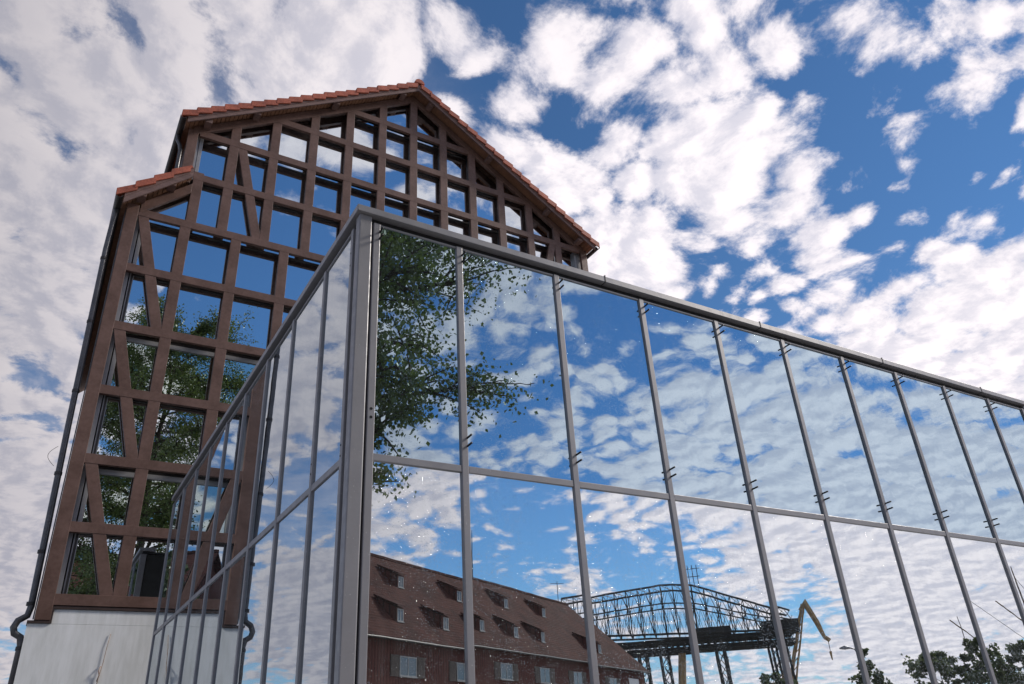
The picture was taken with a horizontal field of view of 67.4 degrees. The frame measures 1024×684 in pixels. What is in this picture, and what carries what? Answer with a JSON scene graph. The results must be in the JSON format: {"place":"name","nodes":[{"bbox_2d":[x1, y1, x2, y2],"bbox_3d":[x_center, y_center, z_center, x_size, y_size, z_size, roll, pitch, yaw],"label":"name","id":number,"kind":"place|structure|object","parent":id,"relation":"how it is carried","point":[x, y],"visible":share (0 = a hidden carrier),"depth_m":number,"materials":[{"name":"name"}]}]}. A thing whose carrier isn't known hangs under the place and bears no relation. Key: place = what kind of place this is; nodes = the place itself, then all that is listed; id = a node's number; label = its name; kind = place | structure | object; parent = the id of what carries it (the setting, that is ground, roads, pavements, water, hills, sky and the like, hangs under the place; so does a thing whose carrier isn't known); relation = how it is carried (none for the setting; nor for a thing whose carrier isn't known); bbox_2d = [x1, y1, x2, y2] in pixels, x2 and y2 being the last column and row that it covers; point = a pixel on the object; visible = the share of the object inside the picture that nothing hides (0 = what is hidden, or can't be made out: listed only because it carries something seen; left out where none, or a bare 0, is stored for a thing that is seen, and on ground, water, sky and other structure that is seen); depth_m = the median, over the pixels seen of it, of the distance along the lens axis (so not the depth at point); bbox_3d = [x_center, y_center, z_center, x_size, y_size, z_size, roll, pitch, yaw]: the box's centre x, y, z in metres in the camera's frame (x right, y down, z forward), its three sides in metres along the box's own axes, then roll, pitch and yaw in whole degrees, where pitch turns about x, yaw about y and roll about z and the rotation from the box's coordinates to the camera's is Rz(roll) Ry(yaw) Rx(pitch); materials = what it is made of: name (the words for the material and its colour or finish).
{"place":"outdoors","nodes":[
{"label":"outdoors","id":0,"kind":"place"},
{"bbox_2d":[0,0,1023,683],"label":"sky","id":1,"kind":"structure","parent":0,"point":[849,174],"materials":[{"name":"blue"}]},
{"bbox_2d":[145,204,1023,683],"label":"glass pavilion","id":2,"kind":"structure","parent":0,"point":[431,454],"depth_m":8.61,"materials":[{"name":"glass"}]},
{"bbox_3d":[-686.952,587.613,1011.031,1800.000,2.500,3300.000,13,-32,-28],"label":"ground","id":3,"kind":"structure","parent":0,"visible":0},
{"bbox_2d":[8,79,599,683],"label":"timber framed tower","id":4,"kind":"structure","parent":3,"relation":"on","point":[226,227],"depth_m":21.21,"materials":[{"name":"wood"}]},
{"bbox_2d":[64,533,122,594],"bbox_3d":[-9.183,4.927,16.998,1.066,1.715,0.041,13,-32,-28],"label":"window pane","id":5,"kind":"structure","parent":4,"relation":"in","point":[83,580],"depth_m":16.91,"materials":[{"name":"glass"}]},
{"bbox_2d":[96,634,110,683],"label":"hanging cable","id":6,"kind":"object","parent":4,"relation":"hanging from","point":[102,664],"visible":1,"depth_m":16.04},
{"bbox_2d":[82,465,134,524],"bbox_3d":[-9.327,3.516,17.852,1.066,1.584,0.041,13,-32,-28],"label":"window pane","id":7,"kind":"structure","parent":4,"relation":"in","point":[115,490],"depth_m":17.87,"materials":[{"name":"glass"}]},
{"bbox_2d":[93,396,147,456],"bbox_3d":[-9.368,2.004,18.561,1.066,1.744,0.041,13,-32,-28],"label":"window pane","id":8,"kind":"structure","parent":4,"relation":"in","point":[111,442],"depth_m":18.45,"materials":[{"name":"glass"}]},
{"bbox_2d":[111,333,158,391],"bbox_3d":[-9.518,0.497,19.467,1.066,1.773,0.041,13,-32,-28],"label":"window pane","id":9,"kind":"structure","parent":4,"relation":"in","point":[141,357],"depth_m":19.50,"materials":[{"name":"glass"}]},
{"bbox_2d":[122,273,169,326],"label":"window pane","id":10,"kind":"structure","parent":4,"relation":"in","point":[137,308],"depth_m":20.12,"materials":[{"name":"glass"}]},
{"bbox_2d":[126,538,166,596],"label":"window pane","id":11,"kind":"structure","parent":4,"relation":"in","point":[149,554],"depth_m":17.48,"materials":[{"name":"glass"}]},
{"bbox_2d":[136,220,178,271],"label":"window pane","id":12,"kind":"structure","parent":4,"relation":"in","point":[164,237],"depth_m":21.22,"materials":[{"name":"glass"}]},
{"bbox_2d":[139,471,185,528],"bbox_3d":[-8.270,3.759,18.432,1.372,1.584,0.041,13,-32,-28],"label":"window pane","id":13,"kind":"structure","parent":4,"relation":"in","point":[156,511],"depth_m":18.30,"materials":[{"name":"glass"}]},
{"bbox_2d":[149,195,189,219],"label":"window pane","id":14,"kind":"structure","parent":4,"relation":"in","point":[178,208],"depth_m":21.79,"materials":[{"name":"clear glass"}]},
{"bbox_2d":[150,404,205,464],"bbox_3d":[-8.311,2.247,19.141,1.372,1.744,0.041,13,-32,-28],"label":"window pane","id":15,"kind":"structure","parent":4,"relation":"in","point":[178,435],"depth_m":19.12,"materials":[{"name":"glass"}]},
{"bbox_2d":[162,341,214,400],"bbox_3d":[-8.461,0.740,20.047,1.372,1.773,0.041,13,-32,-28],"label":"window pane","id":16,"kind":"structure","parent":4,"relation":"in","point":[187,374],"depth_m":20.03,"materials":[{"name":"glass"}]},
{"bbox_2d":[173,284,222,338],"bbox_3d":[-8.507,-0.855,20.801,1.372,1.744,0.041,13,-32,-28],"label":"window pane","id":17,"kind":"structure","parent":4,"relation":"in","point":[198,310],"depth_m":20.79,"materials":[{"name":"glass"}]},
{"bbox_2d":[183,230,230,283],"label":"window pane","id":18,"kind":"structure","parent":4,"relation":"in","point":[206,258],"depth_m":21.75,"materials":[{"name":"glass"}]},
{"bbox_2d":[196,184,222,227],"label":"window pane","id":19,"kind":"structure","parent":4,"relation":"in","point":[210,199],"depth_m":22.40,"materials":[{"name":"glass"}]},
{"bbox_2d":[192,139,228,180],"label":"window pane","id":20,"kind":"structure","parent":4,"relation":"in","point":[213,161],"depth_m":23.28,"materials":[{"name":"glass"}]},
{"bbox_2d":[216,412,224,426],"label":"window pane","id":21,"kind":"structure","parent":4,"relation":"in","point":[220,415],"depth_m":19.84,"materials":[{"name":"glass"}]},
{"bbox_2d":[214,131,231,138],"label":"window pane","id":22,"kind":"structure","parent":4,"relation":"in","point":[224,134],"depth_m":23.78,"materials":[{"name":"glass"}]},
{"bbox_2d":[219,351,260,403],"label":"window pane","id":23,"kind":"structure","parent":4,"relation":"in","point":[235,374],"depth_m":20.65,"materials":[{"name":"glass"}]},
{"bbox_2d":[227,192,262,235],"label":"window pane","id":24,"kind":"structure","parent":4,"relation":"in","point":[238,223],"depth_m":22.81,"materials":[{"name":"glass"}]},
{"bbox_2d":[228,296,272,348],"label":"window pane","id":25,"kind":"structure","parent":4,"relation":"in","point":[250,322],"depth_m":21.45,"materials":[{"name":"glass"}]},
{"bbox_2d":[234,153,268,192],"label":"window pane","id":26,"kind":"structure","parent":4,"relation":"in","point":[258,165],"depth_m":23.87,"materials":[{"name":"glass"}]},
{"bbox_2d":[240,125,272,150],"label":"window pane","id":27,"kind":"structure","parent":4,"relation":"in","point":[259,137],"depth_m":24.37,"materials":[{"name":"clear glass"}]},
{"bbox_2d":[235,243,278,294],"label":"window pane","id":28,"kind":"structure","parent":4,"relation":"in","point":[257,267],"depth_m":22.41,"materials":[{"name":"glass"}]},
{"bbox_2d":[269,204,302,248],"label":"window pane","id":29,"kind":"structure","parent":4,"relation":"in","point":[286,223],"depth_m":23.45,"materials":[{"name":"glass"}]},
{"bbox_2d":[282,307,291,322],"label":"window pane","id":30,"kind":"structure","parent":4,"relation":"in","point":[286,310],"depth_m":22.16,"materials":[{"name":"glass"}]},
{"bbox_2d":[274,162,305,203],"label":"window pane","id":31,"kind":"structure","parent":4,"relation":"in","point":[290,181],"depth_m":24.38,"materials":[{"name":"glass"}]},
{"bbox_2d":[279,126,309,162],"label":"window pane","id":32,"kind":"structure","parent":4,"relation":"in","point":[294,144],"depth_m":25.00,"materials":[{"name":"glass"}]},
{"bbox_2d":[284,255,319,300],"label":"window pane","id":33,"kind":"structure","parent":4,"relation":"in","point":[299,270],"depth_m":23.05,"materials":[{"name":"glass"}]},
{"bbox_2d":[295,119,310,126],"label":"window pane","id":34,"kind":"structure","parent":4,"relation":"in","point":[307,123],"depth_m":25.78,"materials":[{"name":"glass"}]},
{"bbox_2d":[309,215,339,255],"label":"window pane","id":35,"kind":"structure","parent":4,"relation":"in","point":[324,231],"depth_m":24.04,"materials":[{"name":"glass"}]},
{"bbox_2d":[313,174,341,213],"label":"window pane","id":36,"kind":"structure","parent":4,"relation":"in","point":[327,191],"depth_m":24.95,"materials":[{"name":"glass"}]},
{"bbox_2d":[316,139,344,173],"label":"window pane","id":37,"kind":"structure","parent":4,"relation":"in","point":[330,156],"depth_m":25.58,"materials":[{"name":"glass"}]},
{"bbox_2d":[319,114,346,138],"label":"window pane","id":38,"kind":"structure","parent":4,"relation":"in","point":[332,125],"depth_m":26.38,"materials":[{"name":"glass"}]},
{"bbox_2d":[349,185,375,216],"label":"window pane","id":39,"kind":"structure","parent":4,"relation":"in","point":[359,195],"depth_m":25.64,"materials":[{"name":"glass"}]},
{"bbox_2d":[352,150,376,184],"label":"window pane","id":40,"kind":"structure","parent":4,"relation":"in","point":[364,166],"depth_m":26.14,"materials":[{"name":"glass"}]},
{"bbox_2d":[354,117,378,149],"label":"window pane","id":41,"kind":"structure","parent":4,"relation":"in","point":[365,132],"depth_m":26.99,"materials":[{"name":"glass"}]},
{"bbox_2d":[364,109,378,117],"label":"window pane","id":42,"kind":"structure","parent":4,"relation":"in","point":[375,113],"depth_m":27.49,"materials":[{"name":"glass"}]},
{"bbox_2d":[384,195,408,217],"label":"window pane","id":43,"kind":"structure","parent":4,"relation":"in","point":[395,206],"depth_m":26.24,"materials":[{"name":"glass"}]},
{"bbox_2d":[385,161,408,194],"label":"window pane","id":44,"kind":"structure","parent":4,"relation":"in","point":[396,176],"depth_m":26.70,"materials":[{"name":"glass"}]},
{"bbox_2d":[386,128,408,160],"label":"window pane","id":45,"kind":"structure","parent":4,"relation":"in","point":[397,143],"depth_m":27.56,"materials":[{"name":"glass"}]},
{"bbox_2d":[387,105,409,127],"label":"window pane","id":46,"kind":"structure","parent":4,"relation":"in","point":[399,115],"depth_m":28.09,"materials":[{"name":"clear glass"}]},
{"bbox_2d":[417,139,438,170],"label":"window pane","id":47,"kind":"structure","parent":4,"relation":"in","point":[427,153],"depth_m":28.12,"materials":[{"name":"glass"}]},
{"bbox_2d":[417,108,438,138],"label":"window pane","id":48,"kind":"structure","parent":4,"relation":"in","point":[425,125],"depth_m":28.63,"materials":[{"name":"glass"}]},
{"bbox_2d":[417,205,439,227],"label":"window pane","id":49,"kind":"structure","parent":4,"relation":"in","point":[424,215],"depth_m":26.80,"materials":[{"name":"glass"}]},
{"bbox_2d":[417,171,439,203],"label":"window pane","id":50,"kind":"structure","parent":4,"relation":"in","point":[427,185],"depth_m":27.26,"materials":[{"name":"glass"}]},
{"bbox_2d":[446,134,458,145],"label":"window pane","id":51,"kind":"structure","parent":4,"relation":"in","point":[448,139],"depth_m":28.94,"materials":[{"name":"glass"}]},
{"bbox_2d":[447,149,467,179],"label":"window pane","id":52,"kind":"structure","parent":4,"relation":"in","point":[457,165],"depth_m":28.69,"materials":[{"name":"glass"}]},
{"bbox_2d":[447,181,468,212],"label":"window pane","id":53,"kind":"structure","parent":4,"relation":"in","point":[458,195],"depth_m":27.82,"materials":[{"name":"glass"}]},
{"bbox_2d":[448,214,469,236],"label":"window pane","id":54,"kind":"structure","parent":4,"relation":"in","point":[455,224],"depth_m":27.37,"materials":[{"name":"glass"}]},
{"bbox_2d":[475,163,495,189],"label":"window pane","id":55,"kind":"structure","parent":4,"relation":"in","point":[482,178],"depth_m":29.15,"materials":[{"name":"glass"}]},
{"bbox_2d":[476,190,497,221],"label":"window pane","id":56,"kind":"structure","parent":4,"relation":"in","point":[486,203],"depth_m":28.39,"materials":[{"name":"glass"}]},
{"bbox_2d":[478,224,498,244],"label":"window pane","id":57,"kind":"structure","parent":4,"relation":"in","point":[485,233],"depth_m":27.93,"materials":[{"name":"glass"}]},
{"bbox_2d":[504,200,525,230],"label":"window pane","id":58,"kind":"structure","parent":4,"relation":"in","point":[514,213],"depth_m":28.95,"materials":[{"name":"glass"}]},
{"bbox_2d":[506,232,527,253],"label":"window pane","id":59,"kind":"structure","parent":4,"relation":"in","point":[514,242],"depth_m":28.50,"materials":[{"name":"glass"}]},
{"bbox_2d":[532,212,552,239],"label":"window pane","id":60,"kind":"structure","parent":4,"relation":"in","point":[540,228],"depth_m":29.44,"materials":[{"name":"clear glass"}]},
{"bbox_2d":[534,241,554,261],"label":"window pane","id":61,"kind":"structure","parent":4,"relation":"in","point":[541,249],"depth_m":29.02,"materials":[{"name":"glass"}]},
{"bbox_2d":[554,249,572,266],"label":"window pane","id":62,"kind":"structure","parent":4,"relation":"in","point":[566,255],"depth_m":29.57,"materials":[{"name":"clear glass"}]}
]}

